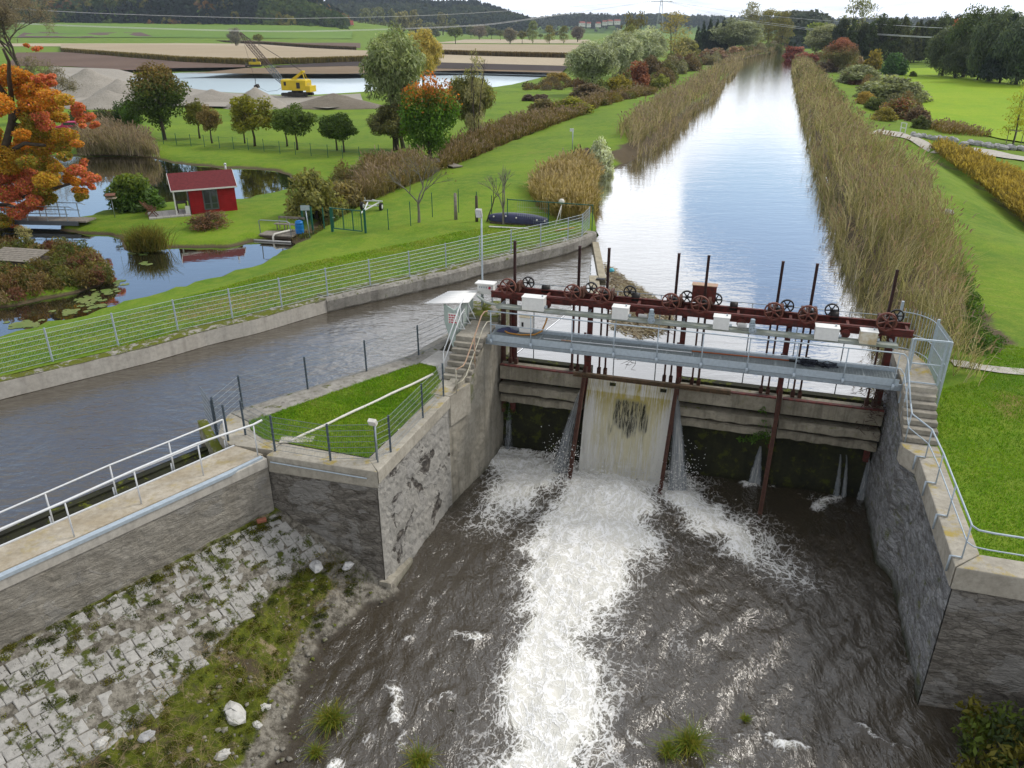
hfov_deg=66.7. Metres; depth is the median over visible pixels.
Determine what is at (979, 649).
bay wall
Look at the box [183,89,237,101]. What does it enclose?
gravel heap
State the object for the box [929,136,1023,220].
reeds
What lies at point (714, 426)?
sluice gate
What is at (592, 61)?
silver willow
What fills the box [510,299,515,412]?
steel column
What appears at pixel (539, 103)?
brown bush
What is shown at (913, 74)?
green bush
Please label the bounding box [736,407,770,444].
trailing plants
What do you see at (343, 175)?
undergrowth
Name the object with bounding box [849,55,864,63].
brown bush
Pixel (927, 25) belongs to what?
wood tree
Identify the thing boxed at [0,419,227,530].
walkway rail
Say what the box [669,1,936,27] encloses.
power wire
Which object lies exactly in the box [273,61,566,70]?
field
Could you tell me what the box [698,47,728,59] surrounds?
brown bush
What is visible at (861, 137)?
reeds
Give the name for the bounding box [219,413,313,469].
channel kerb
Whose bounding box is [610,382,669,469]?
sluice gate
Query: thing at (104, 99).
gravel heap
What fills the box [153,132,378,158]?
wire fence
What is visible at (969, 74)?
meadow tree
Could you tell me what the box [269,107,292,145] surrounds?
fruit tree
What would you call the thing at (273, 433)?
fence
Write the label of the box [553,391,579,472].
water jet
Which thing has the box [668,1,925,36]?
power wire
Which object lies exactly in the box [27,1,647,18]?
power wire
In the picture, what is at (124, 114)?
fruit tree
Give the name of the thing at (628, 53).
silver willow
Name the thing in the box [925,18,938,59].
wood tree
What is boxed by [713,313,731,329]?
switch box
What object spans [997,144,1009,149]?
boulder
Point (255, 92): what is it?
gravel heap
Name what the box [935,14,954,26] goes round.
wood tree
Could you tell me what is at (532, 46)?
field
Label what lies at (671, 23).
bare poplar
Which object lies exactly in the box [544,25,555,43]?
field tree
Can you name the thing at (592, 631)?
tailrace water
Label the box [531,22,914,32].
hills
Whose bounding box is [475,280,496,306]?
control box
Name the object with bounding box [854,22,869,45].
wood tree
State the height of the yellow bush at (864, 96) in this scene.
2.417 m
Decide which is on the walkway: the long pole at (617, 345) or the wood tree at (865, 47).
the long pole at (617, 345)
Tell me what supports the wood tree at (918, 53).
on the ground at (996, 235)
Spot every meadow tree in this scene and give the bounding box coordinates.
[924,25,967,75]
[938,39,971,77]
[941,3,989,76]
[963,36,981,79]
[965,5,1023,81]
[978,12,1019,82]
[989,16,1023,84]
[1015,42,1023,83]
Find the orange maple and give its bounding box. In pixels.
[0,43,101,227]
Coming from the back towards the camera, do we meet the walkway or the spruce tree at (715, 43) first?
the spruce tree at (715, 43)
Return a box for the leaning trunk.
[389,98,404,148]
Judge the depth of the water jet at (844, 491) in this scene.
31.10 m
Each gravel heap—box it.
[49,68,114,97]
[64,90,143,109]
[90,78,137,97]
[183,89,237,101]
[223,87,288,109]
[285,93,381,109]
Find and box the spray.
[524,426,735,516]
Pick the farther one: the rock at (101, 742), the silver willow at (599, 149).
the silver willow at (599, 149)
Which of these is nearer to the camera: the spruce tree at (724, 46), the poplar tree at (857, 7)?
the poplar tree at (857, 7)
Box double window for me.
[202,189,219,209]
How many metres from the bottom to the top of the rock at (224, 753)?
0.229 m
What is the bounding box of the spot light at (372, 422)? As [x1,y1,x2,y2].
[367,418,378,462]
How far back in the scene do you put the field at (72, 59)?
335.21 m
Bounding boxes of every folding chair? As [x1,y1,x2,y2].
[139,201,153,214]
[142,202,157,216]
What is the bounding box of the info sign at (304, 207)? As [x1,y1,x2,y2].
[300,205,310,237]
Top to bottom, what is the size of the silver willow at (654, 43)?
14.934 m
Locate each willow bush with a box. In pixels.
[835,64,887,83]
[851,74,932,101]
[895,83,929,102]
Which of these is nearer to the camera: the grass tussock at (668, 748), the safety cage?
the grass tussock at (668, 748)
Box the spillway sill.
[0,447,209,544]
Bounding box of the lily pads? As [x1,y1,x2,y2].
[4,252,152,328]
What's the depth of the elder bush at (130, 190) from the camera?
61.12 m
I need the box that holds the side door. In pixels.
[186,191,191,212]
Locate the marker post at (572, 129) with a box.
[570,128,573,149]
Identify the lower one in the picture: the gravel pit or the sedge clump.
the sedge clump
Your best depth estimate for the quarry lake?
244.66 m
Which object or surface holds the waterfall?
attached to the sluice gate at (632, 410)
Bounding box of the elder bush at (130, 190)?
[103,172,166,213]
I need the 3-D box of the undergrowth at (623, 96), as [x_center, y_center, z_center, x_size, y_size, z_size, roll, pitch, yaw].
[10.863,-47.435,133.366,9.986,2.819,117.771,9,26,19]
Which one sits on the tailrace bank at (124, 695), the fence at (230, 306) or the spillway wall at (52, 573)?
the spillway wall at (52, 573)
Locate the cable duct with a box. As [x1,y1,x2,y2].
[289,373,433,441]
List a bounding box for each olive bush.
[283,167,348,222]
[329,179,366,215]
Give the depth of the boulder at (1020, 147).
89.76 m
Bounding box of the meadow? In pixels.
[880,68,1023,141]
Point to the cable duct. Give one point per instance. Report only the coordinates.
(379, 399)
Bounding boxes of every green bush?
[650,73,671,89]
[863,96,888,110]
[879,52,909,74]
[909,71,916,76]
[910,115,931,129]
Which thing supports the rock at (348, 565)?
on the tailrace bank at (124, 695)
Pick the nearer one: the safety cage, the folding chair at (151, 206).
the safety cage
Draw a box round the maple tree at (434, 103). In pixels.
[397,70,462,157]
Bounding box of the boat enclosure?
[491,195,592,230]
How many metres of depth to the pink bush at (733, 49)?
395.30 m
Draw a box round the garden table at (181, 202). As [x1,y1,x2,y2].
[175,200,186,212]
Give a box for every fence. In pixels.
[0,206,589,372]
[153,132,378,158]
[199,386,217,434]
[210,315,449,440]
[239,400,376,460]
[376,363,443,456]
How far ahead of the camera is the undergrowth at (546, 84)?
195.18 m
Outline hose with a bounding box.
[505,318,547,335]
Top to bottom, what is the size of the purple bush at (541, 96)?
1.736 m
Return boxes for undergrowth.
[0,235,114,304]
[68,106,138,128]
[291,197,371,240]
[327,148,438,198]
[437,86,658,165]
[521,76,580,90]
[572,40,782,90]
[794,63,847,101]
[805,51,922,111]
[949,693,1023,767]
[952,260,1008,355]
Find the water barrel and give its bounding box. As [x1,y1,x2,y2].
[295,220,303,233]
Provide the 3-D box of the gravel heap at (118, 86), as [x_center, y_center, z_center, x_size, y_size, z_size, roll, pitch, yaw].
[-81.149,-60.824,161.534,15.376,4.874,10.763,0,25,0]
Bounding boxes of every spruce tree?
[694,25,702,51]
[700,21,707,49]
[703,18,713,50]
[709,19,719,48]
[717,17,727,50]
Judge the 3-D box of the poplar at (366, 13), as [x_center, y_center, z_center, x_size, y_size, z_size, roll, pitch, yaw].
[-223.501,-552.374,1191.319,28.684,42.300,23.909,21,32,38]
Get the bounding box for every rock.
[94,736,109,749]
[137,729,154,742]
[213,748,230,760]
[224,700,245,725]
[252,720,262,729]
[261,703,270,710]
[309,559,322,573]
[342,561,353,570]
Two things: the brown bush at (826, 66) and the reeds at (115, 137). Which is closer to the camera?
the reeds at (115, 137)
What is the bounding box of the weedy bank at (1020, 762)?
[981,723,1023,767]
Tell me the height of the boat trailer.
1.013 m
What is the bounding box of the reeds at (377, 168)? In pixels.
[340,144,441,207]
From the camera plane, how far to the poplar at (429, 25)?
1286.73 m
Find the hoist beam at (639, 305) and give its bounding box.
[491,284,913,337]
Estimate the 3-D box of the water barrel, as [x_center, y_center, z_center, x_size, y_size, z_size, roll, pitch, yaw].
[-14.998,-11.064,54.889,0.610,0.900,0.610,6,25,12]
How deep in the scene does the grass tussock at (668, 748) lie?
20.14 m
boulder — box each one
[913,133,922,137]
[959,141,968,146]
[967,139,973,144]
[975,141,983,145]
[987,143,994,148]
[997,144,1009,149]
[1009,145,1016,150]
[1017,145,1023,150]
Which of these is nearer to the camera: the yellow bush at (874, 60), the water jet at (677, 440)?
the water jet at (677, 440)
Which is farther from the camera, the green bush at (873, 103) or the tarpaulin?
the green bush at (873, 103)
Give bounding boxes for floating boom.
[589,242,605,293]
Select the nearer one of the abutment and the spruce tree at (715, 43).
the abutment
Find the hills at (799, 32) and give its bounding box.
[776,30,813,47]
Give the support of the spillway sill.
attached to the spillway wall at (52, 573)
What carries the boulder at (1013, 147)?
on the ground at (996, 235)
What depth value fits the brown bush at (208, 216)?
56.34 m
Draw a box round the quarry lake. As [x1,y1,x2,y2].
[131,71,546,94]
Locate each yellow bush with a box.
[541,72,569,80]
[553,96,594,115]
[605,74,632,90]
[855,91,876,103]
[863,48,882,69]
[870,107,898,121]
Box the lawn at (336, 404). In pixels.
[249,364,439,457]
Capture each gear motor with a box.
[638,309,654,323]
[737,318,756,333]
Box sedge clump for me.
[111,221,188,252]
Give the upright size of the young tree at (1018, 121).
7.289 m
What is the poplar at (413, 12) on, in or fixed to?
on the ground at (996, 235)
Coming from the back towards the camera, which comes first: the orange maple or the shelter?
the orange maple
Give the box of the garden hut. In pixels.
[166,163,237,214]
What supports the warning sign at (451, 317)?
attached to the shelter
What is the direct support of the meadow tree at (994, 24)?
on the meadow
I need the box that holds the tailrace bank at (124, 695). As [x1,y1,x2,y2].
[0,507,405,767]
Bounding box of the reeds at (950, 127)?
[926,117,992,136]
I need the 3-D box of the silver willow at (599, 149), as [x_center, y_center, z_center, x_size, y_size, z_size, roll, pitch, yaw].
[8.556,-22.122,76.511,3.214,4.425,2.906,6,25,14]
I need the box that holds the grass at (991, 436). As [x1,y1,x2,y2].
[935,343,1023,561]
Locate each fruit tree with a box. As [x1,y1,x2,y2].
[111,98,131,125]
[118,101,142,127]
[182,98,209,138]
[195,104,222,142]
[228,94,272,145]
[230,110,256,143]
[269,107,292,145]
[272,102,318,149]
[317,112,346,149]
[324,112,359,151]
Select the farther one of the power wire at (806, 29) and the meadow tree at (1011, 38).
the power wire at (806, 29)
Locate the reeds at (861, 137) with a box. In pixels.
[789,52,1016,385]
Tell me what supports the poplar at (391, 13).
on the ground at (996, 235)
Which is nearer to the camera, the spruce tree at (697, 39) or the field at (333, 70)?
the field at (333, 70)
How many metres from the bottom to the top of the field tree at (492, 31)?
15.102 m
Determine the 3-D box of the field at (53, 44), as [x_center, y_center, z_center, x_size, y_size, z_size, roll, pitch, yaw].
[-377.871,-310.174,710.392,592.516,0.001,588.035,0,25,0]
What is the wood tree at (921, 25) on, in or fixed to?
on the ground at (996, 235)
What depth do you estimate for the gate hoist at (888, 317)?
27.92 m
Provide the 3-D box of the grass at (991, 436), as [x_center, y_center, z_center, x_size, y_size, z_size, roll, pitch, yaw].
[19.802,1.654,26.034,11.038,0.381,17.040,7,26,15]
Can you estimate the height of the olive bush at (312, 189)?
4.456 m
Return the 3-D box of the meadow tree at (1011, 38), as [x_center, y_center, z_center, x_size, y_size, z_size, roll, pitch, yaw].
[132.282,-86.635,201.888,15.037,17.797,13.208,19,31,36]
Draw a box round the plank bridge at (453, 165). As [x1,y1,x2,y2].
[432,158,462,167]
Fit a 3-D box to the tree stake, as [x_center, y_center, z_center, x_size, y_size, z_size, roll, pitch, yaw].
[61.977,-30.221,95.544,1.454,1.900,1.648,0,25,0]
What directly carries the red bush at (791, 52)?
on the ground at (996, 235)
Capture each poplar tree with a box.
[620,12,639,28]
[634,10,647,30]
[739,1,764,45]
[754,8,783,43]
[772,10,795,43]
[831,0,878,35]
[857,3,878,43]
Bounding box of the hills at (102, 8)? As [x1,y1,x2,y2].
[5,5,314,23]
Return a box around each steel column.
[501,298,505,411]
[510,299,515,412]
[567,307,593,479]
[658,316,686,494]
[758,326,791,514]
[862,336,894,461]
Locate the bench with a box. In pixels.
[274,216,304,230]
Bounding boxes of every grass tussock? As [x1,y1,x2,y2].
[293,691,360,744]
[295,735,333,765]
[398,729,445,767]
[645,734,688,767]
[655,712,742,767]
[738,710,751,722]
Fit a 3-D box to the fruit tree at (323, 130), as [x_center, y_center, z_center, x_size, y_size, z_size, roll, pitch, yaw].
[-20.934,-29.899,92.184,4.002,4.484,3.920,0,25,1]
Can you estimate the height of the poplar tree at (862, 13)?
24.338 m
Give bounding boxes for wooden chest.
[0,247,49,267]
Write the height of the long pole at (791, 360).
0.066 m
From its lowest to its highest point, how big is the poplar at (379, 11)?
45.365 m
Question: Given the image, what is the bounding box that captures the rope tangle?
[796,356,838,367]
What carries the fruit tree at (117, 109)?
on the ground at (996, 235)
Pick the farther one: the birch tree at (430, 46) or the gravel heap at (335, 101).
the birch tree at (430, 46)
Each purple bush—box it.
[521,94,533,100]
[532,94,548,101]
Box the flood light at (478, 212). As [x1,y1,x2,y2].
[475,208,483,304]
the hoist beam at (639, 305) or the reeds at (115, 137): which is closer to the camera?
the hoist beam at (639, 305)
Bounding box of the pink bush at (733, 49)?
[728,46,744,54]
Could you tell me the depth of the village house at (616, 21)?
2063.34 m
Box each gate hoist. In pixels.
[499,240,534,363]
[564,245,597,370]
[593,248,636,374]
[661,253,691,381]
[690,255,722,385]
[759,261,793,393]
[790,263,838,397]
[864,270,903,406]
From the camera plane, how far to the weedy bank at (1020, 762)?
19.82 m
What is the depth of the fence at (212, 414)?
26.37 m
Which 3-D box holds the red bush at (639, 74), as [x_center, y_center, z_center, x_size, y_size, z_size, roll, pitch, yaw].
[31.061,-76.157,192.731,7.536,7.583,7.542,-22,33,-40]
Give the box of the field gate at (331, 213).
[329,207,366,232]
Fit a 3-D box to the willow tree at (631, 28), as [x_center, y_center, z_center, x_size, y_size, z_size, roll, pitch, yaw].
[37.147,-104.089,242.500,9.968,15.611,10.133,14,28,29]
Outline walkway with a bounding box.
[485,310,911,416]
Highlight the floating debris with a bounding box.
[603,262,677,338]
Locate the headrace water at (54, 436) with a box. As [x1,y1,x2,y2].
[0,244,592,527]
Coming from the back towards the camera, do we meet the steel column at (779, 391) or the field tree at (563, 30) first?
the field tree at (563, 30)
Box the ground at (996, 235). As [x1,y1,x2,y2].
[0,21,1023,561]
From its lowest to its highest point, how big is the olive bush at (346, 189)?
3.249 m
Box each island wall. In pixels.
[267,443,383,579]
[369,395,451,588]
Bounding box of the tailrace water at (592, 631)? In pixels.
[294,430,1006,767]
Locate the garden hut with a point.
(209, 190)
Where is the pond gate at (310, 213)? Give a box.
[300,203,324,233]
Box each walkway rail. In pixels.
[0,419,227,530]
[0,419,262,536]
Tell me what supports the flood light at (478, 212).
on the abutment
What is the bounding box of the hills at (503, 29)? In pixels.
[389,21,527,34]
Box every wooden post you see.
[454,193,457,219]
[475,195,477,221]
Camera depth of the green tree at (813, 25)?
456.10 m
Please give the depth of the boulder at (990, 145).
91.56 m
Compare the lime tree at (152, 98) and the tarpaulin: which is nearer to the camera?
the tarpaulin
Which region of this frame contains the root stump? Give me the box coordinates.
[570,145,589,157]
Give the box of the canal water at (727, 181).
[517,50,903,397]
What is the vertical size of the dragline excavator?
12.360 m
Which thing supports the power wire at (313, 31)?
hanging from the pylon
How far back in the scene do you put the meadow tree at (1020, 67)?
200.28 m
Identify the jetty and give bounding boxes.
[254,220,299,242]
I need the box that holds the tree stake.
[1006,130,1023,144]
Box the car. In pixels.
[56,121,76,128]
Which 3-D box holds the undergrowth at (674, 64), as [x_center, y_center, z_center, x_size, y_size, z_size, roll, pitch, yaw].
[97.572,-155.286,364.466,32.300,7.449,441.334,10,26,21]
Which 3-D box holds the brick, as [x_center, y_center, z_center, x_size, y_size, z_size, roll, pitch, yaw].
[-8.079,4.402,25.106,0.300,0.138,0.153,-13,28,-26]
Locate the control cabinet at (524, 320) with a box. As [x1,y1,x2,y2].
[518,315,533,333]
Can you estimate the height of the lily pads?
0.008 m
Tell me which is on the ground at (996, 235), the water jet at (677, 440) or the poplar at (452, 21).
the poplar at (452, 21)
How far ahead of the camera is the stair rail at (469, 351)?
29.74 m
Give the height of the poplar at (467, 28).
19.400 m
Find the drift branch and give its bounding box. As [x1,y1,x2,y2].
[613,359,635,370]
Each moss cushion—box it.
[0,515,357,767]
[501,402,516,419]
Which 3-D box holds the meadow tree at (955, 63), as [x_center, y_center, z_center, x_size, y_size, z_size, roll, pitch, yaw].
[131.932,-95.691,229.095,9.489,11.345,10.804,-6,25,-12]
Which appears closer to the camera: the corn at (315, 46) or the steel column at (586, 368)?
the steel column at (586, 368)
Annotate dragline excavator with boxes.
[239,32,315,96]
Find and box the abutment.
[431,301,509,503]
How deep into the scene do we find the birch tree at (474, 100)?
94.61 m
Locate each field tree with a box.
[225,27,242,45]
[252,34,263,44]
[446,25,463,43]
[469,24,487,39]
[486,27,495,38]
[495,29,504,39]
[502,27,518,41]
[517,30,526,43]
[527,20,538,41]
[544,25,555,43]
[558,25,568,42]
[571,26,585,41]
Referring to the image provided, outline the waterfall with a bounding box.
[579,378,673,483]
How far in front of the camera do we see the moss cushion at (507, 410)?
34.17 m
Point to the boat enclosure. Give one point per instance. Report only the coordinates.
(548, 202)
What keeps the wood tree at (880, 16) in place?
on the ground at (996, 235)
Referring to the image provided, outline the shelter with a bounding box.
[424,290,477,346]
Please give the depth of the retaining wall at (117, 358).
33.81 m
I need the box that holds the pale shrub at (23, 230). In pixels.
[14,225,35,244]
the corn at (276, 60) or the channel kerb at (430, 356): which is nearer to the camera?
the channel kerb at (430, 356)
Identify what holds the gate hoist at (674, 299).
on the hoist beam at (639, 305)
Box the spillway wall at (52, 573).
[0,444,273,649]
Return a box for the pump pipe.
[272,229,292,240]
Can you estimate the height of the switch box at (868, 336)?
0.545 m
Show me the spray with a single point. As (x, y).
(619, 472)
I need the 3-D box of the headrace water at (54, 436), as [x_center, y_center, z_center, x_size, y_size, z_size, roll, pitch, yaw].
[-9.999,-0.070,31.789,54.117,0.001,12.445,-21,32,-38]
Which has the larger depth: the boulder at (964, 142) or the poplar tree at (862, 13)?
the poplar tree at (862, 13)
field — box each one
[0,23,351,38]
[0,43,321,48]
[11,52,248,69]
[17,32,149,36]
[61,44,367,58]
[195,66,562,73]
[221,40,354,46]
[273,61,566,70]
[305,43,359,47]
[439,54,570,65]
[440,39,589,42]
[440,48,570,52]
[441,44,580,49]
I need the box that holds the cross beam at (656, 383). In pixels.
[573,371,730,394]
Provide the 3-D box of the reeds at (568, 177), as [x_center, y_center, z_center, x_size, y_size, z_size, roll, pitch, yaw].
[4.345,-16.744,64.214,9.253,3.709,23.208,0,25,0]
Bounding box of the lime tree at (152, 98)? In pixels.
[120,60,191,139]
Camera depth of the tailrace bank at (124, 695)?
21.37 m
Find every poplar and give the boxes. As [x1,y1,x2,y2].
[357,8,374,24]
[369,7,387,25]
[387,8,396,26]
[395,10,410,31]
[408,9,422,32]
[422,22,434,31]
[431,24,440,36]
[437,12,447,34]
[448,18,458,35]
[464,24,474,34]
[659,10,695,58]
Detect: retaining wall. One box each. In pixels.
[0,295,326,399]
[317,231,596,311]
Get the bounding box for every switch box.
[521,293,546,311]
[612,303,630,319]
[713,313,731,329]
[814,323,840,340]
[858,327,879,344]
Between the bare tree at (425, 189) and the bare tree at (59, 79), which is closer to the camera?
the bare tree at (425, 189)
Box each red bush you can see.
[623,60,650,86]
[781,46,804,59]
[793,52,819,61]
[879,97,916,119]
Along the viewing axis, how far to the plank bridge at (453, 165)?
78.74 m
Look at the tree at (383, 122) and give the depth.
90.55 m
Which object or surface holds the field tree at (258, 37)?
on the field at (53, 44)
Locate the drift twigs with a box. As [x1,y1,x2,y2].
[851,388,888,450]
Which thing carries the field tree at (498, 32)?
on the field at (505, 41)
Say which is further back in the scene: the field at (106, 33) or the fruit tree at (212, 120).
the field at (106, 33)
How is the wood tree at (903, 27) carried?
on the ground at (996, 235)
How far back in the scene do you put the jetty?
54.70 m
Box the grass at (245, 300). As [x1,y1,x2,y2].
[0,217,584,373]
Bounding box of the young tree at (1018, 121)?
[996,84,1023,143]
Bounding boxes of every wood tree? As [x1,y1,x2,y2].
[830,18,850,53]
[845,16,858,51]
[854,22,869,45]
[857,21,882,60]
[870,13,887,55]
[875,14,890,52]
[877,17,902,61]
[883,14,914,60]
[888,20,913,51]
[908,22,923,62]
[915,17,925,61]
[920,20,935,59]
[924,10,949,50]
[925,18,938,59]
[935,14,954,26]
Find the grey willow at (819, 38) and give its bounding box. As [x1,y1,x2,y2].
[803,23,835,51]
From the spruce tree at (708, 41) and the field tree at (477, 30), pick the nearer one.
the spruce tree at (708, 41)
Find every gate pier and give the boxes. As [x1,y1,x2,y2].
[503,355,508,445]
[667,375,682,469]
[762,448,768,484]
[867,400,882,476]
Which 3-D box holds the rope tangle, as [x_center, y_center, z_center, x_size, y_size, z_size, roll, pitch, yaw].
[11.027,-0.794,28.163,1.504,0.272,0.677,7,26,16]
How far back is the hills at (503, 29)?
1569.57 m
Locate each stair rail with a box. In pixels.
[443,298,464,372]
[455,310,489,392]
[899,383,1023,570]
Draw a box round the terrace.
[148,209,190,219]
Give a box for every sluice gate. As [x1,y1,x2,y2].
[499,356,584,455]
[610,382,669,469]
[678,376,776,483]
[767,388,883,497]
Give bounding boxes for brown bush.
[181,210,233,231]
[527,98,555,111]
[568,82,608,97]
[643,54,663,74]
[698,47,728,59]
[818,61,838,71]
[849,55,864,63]
[903,105,930,121]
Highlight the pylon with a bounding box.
[653,0,671,30]
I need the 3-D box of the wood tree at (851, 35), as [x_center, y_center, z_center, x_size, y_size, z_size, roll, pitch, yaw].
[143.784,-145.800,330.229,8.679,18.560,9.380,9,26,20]
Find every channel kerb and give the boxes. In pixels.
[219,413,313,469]
[231,333,453,452]
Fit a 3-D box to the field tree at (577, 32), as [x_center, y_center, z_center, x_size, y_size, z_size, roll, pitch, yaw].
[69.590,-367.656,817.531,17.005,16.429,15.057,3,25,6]
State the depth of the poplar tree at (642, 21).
288.49 m
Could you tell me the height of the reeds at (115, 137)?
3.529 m
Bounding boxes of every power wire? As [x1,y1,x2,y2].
[10,1,649,30]
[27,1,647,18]
[30,1,652,31]
[666,1,928,37]
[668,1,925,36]
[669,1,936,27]
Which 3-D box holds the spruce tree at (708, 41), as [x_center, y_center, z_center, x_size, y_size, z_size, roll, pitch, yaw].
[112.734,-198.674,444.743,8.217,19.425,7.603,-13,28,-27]
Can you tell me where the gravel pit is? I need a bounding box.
[49,66,361,107]
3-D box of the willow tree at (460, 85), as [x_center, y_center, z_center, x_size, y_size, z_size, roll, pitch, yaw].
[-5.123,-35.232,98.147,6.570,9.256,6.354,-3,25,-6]
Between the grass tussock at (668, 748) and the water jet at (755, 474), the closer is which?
the grass tussock at (668, 748)
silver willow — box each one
[563,39,620,84]
[590,136,614,175]
[603,28,643,72]
[631,25,669,63]
[708,17,765,46]
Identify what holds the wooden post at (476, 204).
on the ground at (996, 235)
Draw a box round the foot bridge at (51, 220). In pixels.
[0,201,95,225]
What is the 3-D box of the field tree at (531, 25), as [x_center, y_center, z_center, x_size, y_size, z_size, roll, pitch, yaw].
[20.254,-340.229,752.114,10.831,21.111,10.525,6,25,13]
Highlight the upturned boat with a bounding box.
[489,212,547,226]
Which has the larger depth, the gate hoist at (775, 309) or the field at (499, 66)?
the field at (499, 66)
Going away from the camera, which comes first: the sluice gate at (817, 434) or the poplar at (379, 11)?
the sluice gate at (817, 434)
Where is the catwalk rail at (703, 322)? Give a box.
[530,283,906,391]
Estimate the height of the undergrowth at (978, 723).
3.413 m
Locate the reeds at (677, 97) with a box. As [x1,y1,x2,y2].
[612,44,786,160]
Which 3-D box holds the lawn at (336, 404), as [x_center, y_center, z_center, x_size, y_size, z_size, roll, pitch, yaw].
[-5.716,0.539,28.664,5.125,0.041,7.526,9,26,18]
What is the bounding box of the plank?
[489,226,528,228]
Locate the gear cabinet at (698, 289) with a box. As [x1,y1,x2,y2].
[691,282,717,303]
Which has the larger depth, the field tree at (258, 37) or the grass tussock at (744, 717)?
the field tree at (258, 37)
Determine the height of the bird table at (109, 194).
1.794 m
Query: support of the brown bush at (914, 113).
on the ground at (996, 235)
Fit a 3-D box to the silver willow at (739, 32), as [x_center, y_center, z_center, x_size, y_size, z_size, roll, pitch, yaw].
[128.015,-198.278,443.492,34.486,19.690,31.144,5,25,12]
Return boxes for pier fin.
[197,419,222,454]
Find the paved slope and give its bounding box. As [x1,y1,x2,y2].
[0,514,325,767]
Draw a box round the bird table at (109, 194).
[105,193,116,216]
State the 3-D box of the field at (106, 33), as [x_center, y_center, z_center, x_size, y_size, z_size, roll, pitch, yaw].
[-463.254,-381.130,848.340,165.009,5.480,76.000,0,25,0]
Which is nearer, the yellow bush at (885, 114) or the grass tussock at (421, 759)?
the grass tussock at (421, 759)
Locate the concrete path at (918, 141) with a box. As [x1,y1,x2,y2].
[873,129,1023,159]
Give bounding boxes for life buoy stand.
[555,199,564,225]
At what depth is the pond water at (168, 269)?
52.47 m
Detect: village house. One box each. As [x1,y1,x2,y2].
[579,21,584,26]
[607,20,612,24]
[614,19,620,24]
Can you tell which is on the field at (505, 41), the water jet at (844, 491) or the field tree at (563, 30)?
the field tree at (563, 30)
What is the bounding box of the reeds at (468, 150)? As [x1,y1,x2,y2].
[435,83,654,170]
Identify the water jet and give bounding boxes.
[505,402,512,448]
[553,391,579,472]
[668,395,687,490]
[748,446,761,484]
[833,454,841,495]
[841,455,847,497]
[857,457,869,499]
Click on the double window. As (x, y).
(210, 197)
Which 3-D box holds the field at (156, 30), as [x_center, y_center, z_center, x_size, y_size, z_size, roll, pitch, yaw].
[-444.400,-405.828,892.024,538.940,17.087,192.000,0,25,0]
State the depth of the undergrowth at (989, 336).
34.86 m
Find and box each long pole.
[544,338,691,352]
[692,350,795,361]
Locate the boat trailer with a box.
[360,197,382,213]
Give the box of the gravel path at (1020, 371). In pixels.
[951,360,1023,374]
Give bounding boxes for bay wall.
[864,349,978,702]
[918,555,1023,721]
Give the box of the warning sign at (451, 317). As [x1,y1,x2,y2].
[448,313,456,323]
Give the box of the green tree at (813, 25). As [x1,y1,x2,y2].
[805,22,827,52]
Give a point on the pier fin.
(213, 446)
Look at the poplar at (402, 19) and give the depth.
1056.19 m
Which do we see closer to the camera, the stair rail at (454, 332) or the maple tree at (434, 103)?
the stair rail at (454, 332)
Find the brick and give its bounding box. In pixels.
[256,517,266,523]
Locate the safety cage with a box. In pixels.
[893,301,953,406]
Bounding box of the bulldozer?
[245,58,261,66]
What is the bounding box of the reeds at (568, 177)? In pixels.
[520,144,609,220]
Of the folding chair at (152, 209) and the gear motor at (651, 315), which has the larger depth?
the folding chair at (152, 209)
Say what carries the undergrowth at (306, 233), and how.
on the ground at (996, 235)
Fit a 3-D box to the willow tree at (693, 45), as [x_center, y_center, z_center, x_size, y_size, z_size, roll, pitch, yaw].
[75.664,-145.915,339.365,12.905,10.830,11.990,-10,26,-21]
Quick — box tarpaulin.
[496,327,517,333]
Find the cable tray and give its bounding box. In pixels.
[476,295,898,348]
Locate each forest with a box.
[2,0,350,29]
[324,0,530,33]
[529,12,954,32]
[773,9,834,48]
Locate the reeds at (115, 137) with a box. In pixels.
[67,111,161,156]
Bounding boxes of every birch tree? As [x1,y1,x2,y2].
[408,28,444,85]
[464,49,487,135]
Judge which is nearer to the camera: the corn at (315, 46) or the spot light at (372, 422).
the spot light at (372, 422)
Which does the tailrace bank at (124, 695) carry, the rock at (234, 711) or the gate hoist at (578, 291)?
the rock at (234, 711)
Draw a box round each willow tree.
[358,19,426,149]
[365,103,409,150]
[447,66,496,128]
[622,23,640,35]
[672,36,700,57]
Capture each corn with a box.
[60,47,367,64]
[217,40,355,49]
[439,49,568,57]
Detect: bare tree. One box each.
[0,0,59,69]
[16,52,81,92]
[383,151,456,222]
[478,165,512,224]
[486,177,509,221]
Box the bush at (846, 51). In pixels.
[819,37,860,69]
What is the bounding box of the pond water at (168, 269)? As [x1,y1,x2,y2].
[0,155,294,336]
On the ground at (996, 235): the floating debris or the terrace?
the terrace

